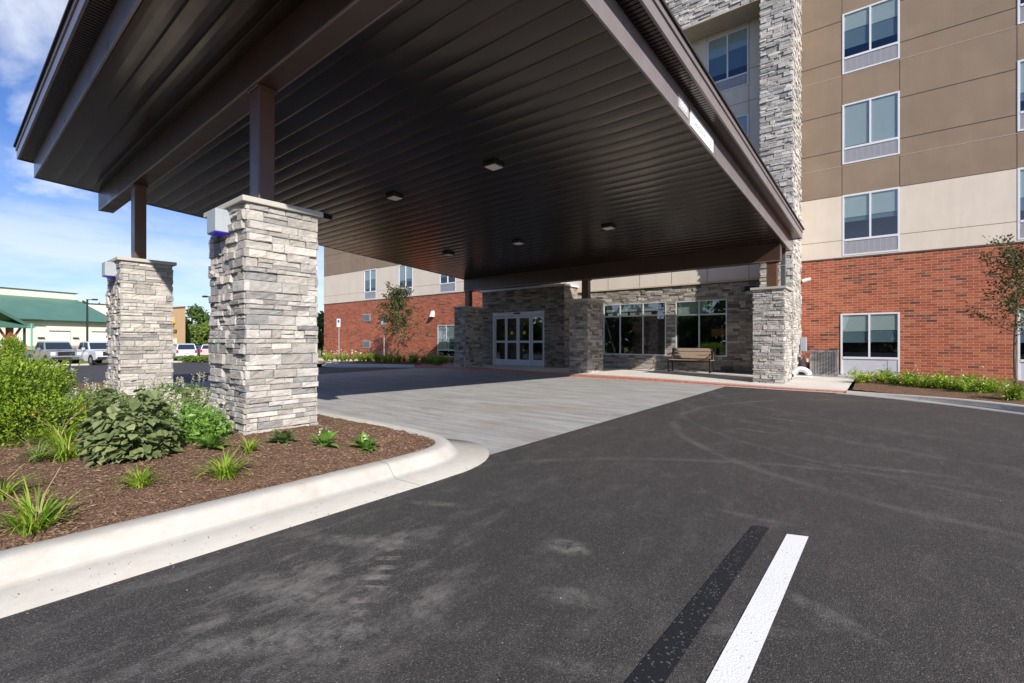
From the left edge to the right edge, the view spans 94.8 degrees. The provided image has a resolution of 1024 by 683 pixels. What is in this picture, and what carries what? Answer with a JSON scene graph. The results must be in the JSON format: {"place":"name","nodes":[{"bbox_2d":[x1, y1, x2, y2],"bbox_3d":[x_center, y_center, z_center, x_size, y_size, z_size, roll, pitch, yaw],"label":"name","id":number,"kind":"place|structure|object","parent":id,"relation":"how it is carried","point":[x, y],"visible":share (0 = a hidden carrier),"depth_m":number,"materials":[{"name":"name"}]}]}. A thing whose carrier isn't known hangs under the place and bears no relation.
{"place":"outdoors","nodes":[
{"label":"outdoors","id":0,"kind":"place"},
{"bbox_2d":[0,287,108,354],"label":"warehouse","id":1,"kind":"structure","parent":0,"point":[54,316],"depth_m":67.36,"materials":[{"name":"white metal"}]},
{"bbox_2d":[49,331,69,342],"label":"garage door","id":2,"kind":"structure","parent":1,"relation":"in","point":[53,335],"depth_m":65.66,"materials":[{"name":"white metal"}]},
{"bbox_2d":[91,331,108,340],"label":"garage door","id":3,"kind":"structure","parent":1,"relation":"in","point":[95,335],"depth_m":70.26,"materials":[{"name":"white metal"}]},
{"bbox_2d":[84,303,108,314],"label":"cream warehouse","id":4,"kind":"structure","parent":0,"point":[102,308],"depth_m":112.64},
{"bbox_2d":[0,0,323,326],"label":"sky","id":5,"kind":"structure","parent":0,"point":[54,236],"materials":[{"name":"blue"}]},
{"bbox_2d":[15,346,323,364],"bbox_3d":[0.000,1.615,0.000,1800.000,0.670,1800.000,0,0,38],"label":"ground","id":6,"kind":"structure","parent":0,"point":[104,361],"depth_m":48.36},
{"bbox_2d":[0,335,27,362],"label":"yellow shrub","id":7,"kind":"object","parent":6,"relation":"on","point":[16,342],"visible":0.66,"depth_m":40.85,"materials":[{"name":"green plant"}]},
{"bbox_2d":[0,309,33,355],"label":"timber porch","id":8,"kind":"object","parent":6,"relation":"on","point":[9,323],"visible":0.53,"depth_m":49.81,"materials":[{"name":"green wood"}]},
{"bbox_2d":[25,341,81,363],"bbox_3d":[-38.470,0.962,39.502,5.865,1.944,2.420,0,0,30],"label":"pickup truck","id":9,"kind":"object","parent":6,"relation":"on","point":[61,350],"visible":0.77,"depth_m":38.60,"materials":[{"name":"silver metal"}]},
{"bbox_2d":[69,341,108,364],"bbox_3d":[-35.359,0.962,40.002,5.865,1.944,2.420,0,0,29],"label":"pickup truck","id":10,"kind":"object","parent":6,"relation":"on","point":[93,352],"visible":0.52,"depth_m":38.79,"materials":[{"name":"white paint"}]},
{"bbox_2d":[86,299,97,340],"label":"lamp post","id":11,"kind":"object","parent":6,"relation":"on","point":[87,317],"visible":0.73,"depth_m":47.95,"materials":[{"name":"black metal"}]},
{"bbox_2d":[47,361,204,365],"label":"kerb","id":12,"kind":"structure","parent":6,"relation":"on","point":[107,363],"depth_m":38.88,"materials":[{"name":"concrete"}]},
{"bbox_2d":[172,306,185,343],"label":"tan building","id":13,"kind":"structure","parent":6,"relation":"on","point":[178,328],"depth_m":64.61,"materials":[{"name":"paint"}]},
{"bbox_2d":[172,343,196,359],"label":"parked car","id":14,"kind":"object","parent":6,"relation":"on","point":[182,349],"visible":0.59,"depth_m":48.33,"materials":[{"name":"grey paint"}]},
{"bbox_2d":[176,354,208,361],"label":"hedge","id":15,"kind":"object","parent":6,"relation":"on","point":[197,358],"visible":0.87,"depth_m":43.60,"materials":[{"name":"green plant"}]},
{"bbox_2d":[185,324,200,344],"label":"broadleaf tree","id":16,"kind":"object","parent":6,"relation":"on","point":[192,335],"visible":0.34,"depth_m":70.03,"materials":[{"name":"green plant"}]},
{"bbox_2d":[185,303,210,329],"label":"broadleaf tree","id":17,"kind":"object","parent":6,"relation":"on","point":[196,313],"visible":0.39,"depth_m":77.16,"materials":[{"name":"green plant"}]},
{"bbox_2d":[189,318,210,345],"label":"broadleaf tree","id":18,"kind":"object","parent":6,"relation":"on","point":[204,334],"visible":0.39,"depth_m":72.57,"materials":[{"name":"green plant"}]},
{"bbox_2d":[200,344,208,355],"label":"parked car","id":19,"kind":"object","parent":6,"relation":"on","point":[204,349],"visible":0.3,"depth_m":51.71,"materials":[{"name":"white paint"}]},
{"bbox_2d":[0,384,488,617],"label":"kerb","id":20,"kind":"structure","parent":6,"relation":"on","point":[60,566],"depth_m":3.04,"materials":[{"name":"concrete"}]},
{"bbox_2d":[324,0,1023,380],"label":"hotel building","id":21,"kind":"structure","parent":6,"relation":"on","point":[886,136],"depth_m":15.46,"materials":[{"name":"red brick"}]},
{"bbox_2d":[364,269,375,299],"bbox_3d":[-9.431,-3.860,32.126,1.354,2.014,0.606,0,0,38],"label":"window","id":22,"kind":"structure","parent":21,"relation":"in","point":[369,275],"depth_m":31.98,"materials":[{"name":"glass"}]},
{"bbox_2d":[399,265,412,295],"bbox_3d":[-6.516,-3.860,29.846,1.354,2.014,0.606,0,0,38],"label":"window","id":23,"kind":"structure","parent":21,"relation":"in","point":[405,273],"depth_m":29.67,"materials":[{"name":"glass"}]},
{"bbox_2d":[437,325,454,356],"bbox_3d":[-3.357,-0.030,27.376,2.214,1.854,0.606,0,0,38],"label":"window","id":24,"kind":"structure","parent":21,"relation":"in","point":[445,333],"depth_m":27.50,"materials":[{"name":"glass"}]},
{"bbox_2d":[439,274,455,292],"bbox_3d":[-3.558,-3.860,27.533,1.344,2.014,0.606,0,0,38],"label":"window","id":25,"kind":"structure","parent":21,"relation":"in","point":[446,283],"depth_m":27.51,"materials":[{"name":"white metal"}]},
{"bbox_2d":[493,311,543,366],"bbox_3d":[0.285,-0.115,21.661,3.000,2.490,0.185,0,0,38],"label":"sliding door","id":26,"kind":"structure","parent":21,"relation":"in","point":[529,314],"depth_m":21.65,"materials":[{"name":"white metal"}]},
{"bbox_2d":[603,302,666,355],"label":"window","id":27,"kind":"structure","parent":21,"relation":"in","point":[618,331],"depth_m":20.65,"materials":[{"name":"silver metal"}]},
{"bbox_2d":[675,299,727,356],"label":"window","id":28,"kind":"structure","parent":21,"relation":"in","point":[688,327],"depth_m":18.81,"materials":[{"name":"silver metal"}]},
{"bbox_2d":[707,25,748,92],"bbox_3d":[7.975,-10.115,17.281,1.404,2.064,0.606,0,0,38],"label":"window","id":29,"kind":"structure","parent":21,"relation":"in","point":[727,54],"depth_m":17.05,"materials":[{"name":"glass"}]},
{"bbox_2d":[736,113,748,136],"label":"window","id":30,"kind":"structure","parent":21,"relation":"in","point":[743,120],"depth_m":16.71,"materials":[{"name":"glass"}]},
{"bbox_2d":[800,337,809,369],"bbox_3d":[10.094,0.425,16.036,0.462,1.129,0.260,0,0,38],"label":"electrical box","id":31,"kind":"object","parent":21,"relation":"attached to","point":[803,344],"visible":0.84,"depth_m":16.07,"materials":[{"name":"grey paint"}]},
{"bbox_2d":[840,312,899,375],"bbox_3d":[11.782,0.095,15.535,1.534,2.044,0.606,0,0,38],"label":"window","id":32,"kind":"structure","parent":21,"relation":"in","point":[869,341],"depth_m":15.42,"materials":[{"name":"glass"}]},
{"bbox_2d":[842,187,899,255],"bbox_3d":[11.802,-3.860,15.519,1.484,2.014,0.606,0,0,38],"label":"window","id":33,"kind":"structure","parent":21,"relation":"in","point":[870,220],"depth_m":15.40,"materials":[{"name":"glass"}]},
{"bbox_2d":[842,91,899,164],"bbox_3d":[11.802,-6.900,15.519,1.484,1.994,0.606,0,0,38],"label":"window","id":34,"kind":"structure","parent":21,"relation":"in","point":[871,126],"depth_m":15.28,"materials":[{"name":"glass"}]},
{"bbox_2d":[842,0,899,74],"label":"window","id":35,"kind":"structure","parent":21,"relation":"in","point":[870,33],"depth_m":15.34,"materials":[{"name":"glass"}]},
{"bbox_2d":[1017,168,1023,239],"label":"window","id":36,"kind":"structure","parent":21,"relation":"in","point":[1020,171],"depth_m":13.23,"materials":[{"name":"white metal"}]},
{"bbox_2d":[1017,59,1023,131],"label":"window","id":37,"kind":"structure","parent":21,"relation":"in","point":[1020,64],"depth_m":13.23,"materials":[{"name":"white metal"}]},
{"bbox_2d":[1017,0,1023,24],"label":"window","id":38,"kind":"structure","parent":21,"relation":"in","point":[1020,3],"depth_m":13.23,"materials":[{"name":"white metal"}]},
{"bbox_2d":[1017,308,1023,380],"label":"window","id":39,"kind":"structure","parent":21,"relation":"in","point":[1020,338],"depth_m":13.24,"materials":[{"name":"white metal"}]},
{"bbox_2d":[836,391,1023,415],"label":"kerb","id":40,"kind":"structure","parent":6,"relation":"on","point":[1016,409],"depth_m":9.30,"materials":[{"name":"concrete"}]},
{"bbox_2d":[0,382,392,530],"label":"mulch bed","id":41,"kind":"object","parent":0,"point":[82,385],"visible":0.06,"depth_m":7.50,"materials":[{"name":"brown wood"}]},
{"bbox_2d":[0,343,95,446],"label":"leafy bush","id":42,"kind":"object","parent":41,"relation":"on","point":[16,398],"visible":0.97,"depth_m":5.16,"materials":[{"name":"green plant"}]},
{"bbox_2d":[60,377,129,412],"bbox_3d":[-6.565,0.862,7.478,1.737,0.547,0.872,0,0,38],"label":"perennial clump","id":43,"kind":"object","parent":41,"relation":"on","point":[89,391],"visible":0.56,"depth_m":7.32,"materials":[{"name":"green plant"}]},
{"bbox_2d":[134,373,211,406],"bbox_3d":[-5.634,0.838,7.910,1.475,0.601,1.111,0,0,38],"label":"perennial clump","id":44,"kind":"object","parent":41,"relation":"on","point":[188,391],"visible":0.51,"depth_m":7.86,"materials":[{"name":"green plant"}]},
{"bbox_2d":[149,394,212,418],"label":"perennial clump","id":45,"kind":"object","parent":41,"relation":"on","point":[188,403],"visible":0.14,"depth_m":5.95,"materials":[{"name":"green plant"}]},
{"bbox_2d":[156,390,220,437],"bbox_3d":[-3.799,0.858,5.439,0.927,0.550,0.891,0,0,38],"label":"perennial clump","id":46,"kind":"object","parent":41,"relation":"on","point":[180,407],"visible":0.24,"depth_m":5.45,"materials":[{"name":"green plant"}]},
{"bbox_2d":[190,391,208,411],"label":"perennial clump","id":47,"kind":"object","parent":41,"relation":"on","point":[204,400],"visible":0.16,"depth_m":6.35,"materials":[{"name":"grey plant"}]},
{"bbox_2d":[168,397,235,444],"bbox_3d":[-3.426,0.880,5.160,0.713,0.534,0.700,0,0,9],"label":"perennial clump","id":48,"kind":"object","parent":41,"relation":"on","point":[195,427],"visible":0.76,"depth_m":5.07,"materials":[{"name":"green plant"}]},
{"bbox_2d":[0,414,433,550],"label":"mulch bed","id":49,"kind":"object","parent":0,"point":[108,502],"visible":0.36,"depth_m":3.91,"materials":[{"name":"brown wood"}]},
{"bbox_2d":[0,463,58,499],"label":"daylily","id":50,"kind":"object","parent":49,"relation":"on","point":[7,490],"visible":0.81,"depth_m":3.27,"materials":[{"name":"green plant"}]},
{"bbox_2d":[3,436,68,464],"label":"daylily","id":51,"kind":"object","parent":49,"relation":"on","point":[38,459],"visible":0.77,"depth_m":4.16,"materials":[{"name":"green plant"}]},
{"bbox_2d":[0,467,95,537],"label":"daylily","id":52,"kind":"object","parent":49,"relation":"on","point":[37,521],"visible":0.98,"depth_m":2.80,"materials":[{"name":"green plant"}]},
{"bbox_2d":[15,405,86,446],"bbox_3d":[-4.756,0.880,4.905,0.674,0.415,0.715,0,0,38],"label":"daylily","id":53,"kind":"object","parent":49,"relation":"on","point":[54,434],"visible":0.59,"depth_m":4.89,"materials":[{"name":"green plant"}]},
{"bbox_2d":[20,426,84,463],"bbox_3d":[-4.046,0.910,4.256,0.767,0.355,0.724,0,0,38],"label":"daylily","id":54,"kind":"object","parent":49,"relation":"on","point":[64,452],"visible":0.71,"depth_m":4.20,"materials":[{"name":"green plant"}]},
{"bbox_2d":[73,378,185,468],"bbox_3d":[-3.495,0.721,4.332,0.776,0.768,0.817,0,0,38],"label":"round leaf shrub","id":55,"kind":"object","parent":49,"relation":"on","point":[123,435],"visible":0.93,"depth_m":4.19,"materials":[{"name":"green plant"}]},
{"bbox_2d":[108,461,170,493],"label":"daylily","id":56,"kind":"object","parent":49,"relation":"on","point":[139,480],"visible":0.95,"depth_m":3.50,"materials":[{"name":"green plant"}]},
{"bbox_2d":[192,430,236,448],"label":"hosta","id":57,"kind":"object","parent":49,"relation":"on","point":[213,441],"visible":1,"depth_m":4.62,"materials":[{"name":"green plant"}]},
{"bbox_2d":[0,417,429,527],"bbox_3d":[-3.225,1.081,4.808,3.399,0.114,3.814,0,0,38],"label":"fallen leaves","id":58,"kind":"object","parent":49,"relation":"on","point":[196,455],"visible":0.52,"depth_m":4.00,"materials":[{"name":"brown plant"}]},
{"bbox_2d":[180,447,260,481],"bbox_3d":[-2.335,0.977,3.838,0.590,0.283,0.657,0,0,38],"label":"daylily","id":59,"kind":"object","parent":49,"relation":"on","point":[225,470],"visible":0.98,"depth_m":3.81,"materials":[{"name":"green plant"}]},
{"bbox_2d":[232,435,269,453],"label":"daylily","id":60,"kind":"object","parent":49,"relation":"on","point":[249,447],"visible":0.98,"depth_m":4.55,"materials":[{"name":"green plant"}]},
{"bbox_2d":[263,427,300,445],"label":"hosta","id":61,"kind":"object","parent":49,"relation":"on","point":[284,437],"visible":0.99,"depth_m":4.90,"materials":[{"name":"green plant"}]},
{"bbox_2d":[308,425,339,446],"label":"hosta","id":62,"kind":"object","parent":49,"relation":"on","point":[325,438],"visible":0.96,"depth_m":4.83,"materials":[{"name":"green plant"}]},
{"bbox_2d":[347,431,382,451],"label":"hosta","id":63,"kind":"object","parent":49,"relation":"on","point":[365,442],"visible":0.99,"depth_m":4.84,"materials":[{"name":"green plant"}]},
{"bbox_2d":[316,356,382,363],"bbox_3d":[-6.630,1.370,51.905,25.600,0.500,46.400,0,0,38],"label":"lawn strip","id":64,"kind":"object","parent":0,"point":[320,362],"depth_m":28.30,"materials":[{"name":"green plant"}]},
{"bbox_2d":[316,317,323,354],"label":"broadleaf tree","id":65,"kind":"object","parent":64,"relation":"on","point":[320,326],"visible":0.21,"depth_m":46.06,"materials":[{"name":"green plant"}]},
{"bbox_2d":[332,359,454,365],"bbox_3d":[-5.568,1.120,25.182,8.800,0.028,5.400,0,0,38],"label":"mulch bed","id":66,"kind":"object","parent":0,"point":[419,362],"visible":0.47,"depth_m":25.11,"materials":[{"name":"brown soil"}]},
{"bbox_2d":[320,349,342,360],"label":"perennial clump","id":67,"kind":"object","parent":66,"relation":"on","point":[326,357],"visible":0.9,"depth_m":26.81,"materials":[{"name":"green plant"}]},
{"bbox_2d":[333,350,368,361],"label":"perennial clump","id":68,"kind":"object","parent":66,"relation":"on","point":[341,357],"visible":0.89,"depth_m":26.33,"materials":[{"name":"green plant"}]},
{"bbox_2d":[344,350,374,361],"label":"perennial clump","id":69,"kind":"object","parent":66,"relation":"on","point":[367,358],"visible":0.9,"depth_m":25.92,"materials":[{"name":"green plant"}]},
{"bbox_2d":[377,351,417,362],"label":"perennial clump","id":70,"kind":"object","parent":66,"relation":"on","point":[387,359],"visible":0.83,"depth_m":24.57,"materials":[{"name":"green plant"}]},
{"bbox_2d":[373,281,432,356],"bbox_3d":[-6.274,-1.140,26.931,3.052,4.521,3.251,0,0,-35],"label":"young tree","id":71,"kind":"object","parent":66,"relation":"on","point":[398,294],"visible":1,"depth_m":26.45,"materials":[{"name":"green plant"}]},
{"bbox_2d":[396,351,426,362],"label":"perennial clump","id":72,"kind":"object","parent":66,"relation":"on","point":[400,357],"visible":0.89,"depth_m":24.64,"materials":[{"name":"green plant"}]},
{"bbox_2d":[406,351,448,362],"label":"perennial clump","id":73,"kind":"object","parent":66,"relation":"on","point":[423,359],"visible":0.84,"depth_m":24.43,"materials":[{"name":"green plant"}]},
{"bbox_2d":[424,350,449,363],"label":"perennial clump","id":74,"kind":"object","parent":66,"relation":"on","point":[431,360],"visible":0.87,"depth_m":23.14,"materials":[{"name":"green plant"}]},
{"bbox_2d":[175,368,724,454],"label":"concrete drive","id":75,"kind":"structure","parent":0,"point":[494,412],"depth_m":9.94,"materials":[{"name":"grey concrete"}]},
{"bbox_2d":[412,367,845,393],"bbox_3d":[1.693,1.241,16.966,16.989,0.001,0.425,0,0,41],"label":"gutter strip","id":76,"kind":"object","parent":75,"relation":"on","point":[654,381],"visible":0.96,"depth_m":14.26,"materials":[{"name":"concrete"}]},
{"bbox_2d":[0,362,1023,682],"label":"parking lot","id":77,"kind":"structure","parent":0,"point":[596,552],"depth_m":2.57,"materials":[{"name":"grey asphalt"}]},
{"bbox_2d":[105,256,176,395],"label":"stone pier","id":78,"kind":"structure","parent":77,"relation":"on","point":[139,319],"depth_m":9.45,"materials":[{"name":"grey stone"}]},
{"bbox_2d":[102,262,116,277],"bbox_3d":[-7.980,-1.419,9.347,0.282,0.282,0.195,0,0,39],"label":"light box","id":79,"kind":"object","parent":78,"relation":"attached to","point":[109,270],"visible":0.88,"depth_m":9.26,"materials":[{"name":"white paint"}]},
{"bbox_2d":[204,195,322,434],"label":"stone pier","id":80,"kind":"structure","parent":77,"relation":"on","point":[263,339],"depth_m":5.70,"materials":[{"name":"grey stone"}]},
{"bbox_2d":[207,208,231,236],"bbox_3d":[-3.553,-1.439,5.721,0.286,0.282,0.180,0,0,39],"label":"light box","id":81,"kind":"object","parent":80,"relation":"attached to","point":[219,220],"visible":0.89,"depth_m":5.64,"materials":[{"name":"white paint"}]},
{"bbox_2d":[322,361,413,367],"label":"kerb","id":82,"kind":"structure","parent":77,"relation":"on","point":[337,365],"depth_m":23.45,"materials":[{"name":"concrete"}]},
{"bbox_2d":[414,365,847,392],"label":"red painted kerb","id":83,"kind":"structure","parent":77,"relation":"on","point":[622,378],"depth_m":15.30,"materials":[{"name":"paint"}]},
{"bbox_2d":[625,525,769,682],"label":"black road marking","id":84,"kind":"object","parent":77,"relation":"on","point":[661,660],"visible":1,"depth_m":2.12,"materials":[{"name":"paint"}]},
{"bbox_2d":[706,534,808,682],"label":"white road marking","id":85,"kind":"object","parent":77,"relation":"on","point":[736,661],"visible":1,"depth_m":2.11,"materials":[{"name":"paint"}]},
{"bbox_2d":[435,363,858,389],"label":"sidewalk","id":86,"kind":"structure","parent":0,"point":[839,382],"depth_m":15.18,"materials":[{"name":"concrete"}]},
{"bbox_2d":[452,306,483,367],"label":"stone pier","id":87,"kind":"structure","parent":86,"relation":"on","point":[468,338],"depth_m":21.09,"materials":[{"name":"grey stone"}]},
{"bbox_2d":[567,298,604,374],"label":"stone pier","id":88,"kind":"structure","parent":86,"relation":"on","point":[586,335],"depth_m":17.15,"materials":[{"name":"grey stone"}]},
{"bbox_2d":[13,0,804,305],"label":"entrance canopy","id":89,"kind":"object","parent":88,"relation":"on","point":[346,116],"visible":0.91,"depth_m":7.88,"materials":[{"name":"brown metal"}]},
{"bbox_2d":[385,192,403,200],"bbox_3d":[-2.729,-3.364,10.951,0.300,0.090,0.300,0,0,39],"label":"ceiling light","id":90,"kind":"object","parent":89,"relation":"attached to","point":[394,196],"visible":1,"depth_m":10.88,"materials":[{"name":"white metal"}]},
{"bbox_2d":[483,159,504,170],"bbox_3d":[-0.349,-3.364,8.996,0.300,0.090,0.300,0,0,39],"label":"ceiling light","id":91,"kind":"object","parent":89,"relation":"attached to","point":[493,164],"visible":1,"depth_m":8.93,"materials":[{"name":"white metal"}]},
{"bbox_2d":[678,93,687,117],"bbox_3d":[2.589,-3.550,7.113,0.011,0.229,0.420,0,0,39],"label":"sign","id":92,"kind":"object","parent":89,"relation":"attached to","point":[682,105],"visible":1,"depth_m":7.07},
{"bbox_2d":[690,109,712,152],"bbox_3d":[3.149,-3.455,7.792,0.015,0.329,1.160,0,0,39],"label":"clearance sign","id":93,"kind":"object","parent":89,"relation":"attached to","point":[699,129],"visible":1,"depth_m":7.73,"materials":[{"name":"white metal"}]},
{"bbox_2d":[780,250,785,285],"bbox_3d":[8.220,-0.805,14.277,0.140,3.950,0.140,0,0,39],"label":"downspout","id":94,"kind":"object","parent":89,"relation":"attached to","point":[783,272],"visible":0.2,"depth_m":14.23,"materials":[{"name":"metal"}]},
{"bbox_2d":[667,348,715,372],"bbox_3d":[6.596,0.679,17.378,1.580,0.890,0.646,0,0,38],"label":"park bench","id":95,"kind":"object","parent":86,"relation":"on","point":[705,355],"visible":0.97,"depth_m":17.49,"materials":[{"name":"brown wood"}]},
{"bbox_2d":[750,286,793,383],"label":"stone pier","id":96,"kind":"structure","parent":86,"relation":"on","point":[772,334],"depth_m":13.19,"materials":[{"name":"grey stone"}]},
{"bbox_2d":[792,366,811,377],"bbox_3d":[9.075,0.954,14.815,0.621,0.333,0.320,0,0,38],"label":"drain pipe","id":97,"kind":"object","parent":86,"relation":"on","point":[805,370],"visible":0.92,"depth_m":14.73,"materials":[{"name":"white plastic"}]},
{"bbox_2d":[806,350,838,376],"bbox_3d":[10.189,0.700,15.625,1.041,0.840,0.770,0,0,38],"label":"air conditioner","id":98,"kind":"object","parent":86,"relation":"on","point":[823,362],"visible":0.91,"depth_m":15.27,"materials":[{"name":"paint"}]},
{"bbox_2d":[853,375,1023,404],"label":"mulch bed","id":99,"kind":"object","parent":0,"point":[883,387],"visible":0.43,"depth_m":10.90,"materials":[{"name":"brown wood"}]},
{"bbox_2d":[842,370,887,383],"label":"perennial clump","id":100,"kind":"object","parent":99,"relation":"on","point":[862,379],"visible":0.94,"depth_m":12.75,"materials":[{"name":"green plant"}]},
{"bbox_2d":[860,368,899,381],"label":"perennial clump","id":101,"kind":"object","parent":99,"relation":"on","point":[882,375],"visible":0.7,"depth_m":12.89,"materials":[{"name":"green plant"}]},
{"bbox_2d":[879,371,922,386],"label":"perennial clump","id":102,"kind":"object","parent":99,"relation":"on","point":[893,379],"visible":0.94,"depth_m":12.30,"materials":[{"name":"green plant"}]},
{"bbox_2d":[897,372,932,386],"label":"perennial clump","id":103,"kind":"object","parent":99,"relation":"on","point":[910,381],"visible":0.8,"depth_m":11.78,"materials":[{"name":"green plant"}]},
{"bbox_2d":[913,374,950,388],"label":"perennial clump","id":104,"kind":"object","parent":99,"relation":"on","point":[928,383],"visible":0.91,"depth_m":11.39,"materials":[{"name":"green plant"}]},
{"bbox_2d":[932,374,968,389],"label":"perennial clump","id":105,"kind":"object","parent":99,"relation":"on","point":[953,385],"visible":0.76,"depth_m":11.07,"materials":[{"name":"green plant"}]},
{"bbox_2d":[946,377,996,393],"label":"perennial clump","id":106,"kind":"object","parent":99,"relation":"on","point":[969,388],"visible":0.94,"depth_m":10.52,"materials":[{"name":"green plant"}]},
{"bbox_2d":[966,376,1022,392],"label":"perennial clump","id":107,"kind":"object","parent":99,"relation":"on","point":[988,387],"visible":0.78,"depth_m":10.37,"materials":[{"name":"green plant"}]},
{"bbox_2d":[965,234,1023,385],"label":"young tree","id":108,"kind":"object","parent":99,"relation":"on","point":[1013,299],"visible":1,"depth_m":11.56,"materials":[{"name":"green plant"}]},
{"bbox_2d":[976,378,1023,402],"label":"perennial clump","id":109,"kind":"object","parent":99,"relation":"on","point":[1014,392],"visible":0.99,"depth_m":9.38,"materials":[{"name":"green plant"}]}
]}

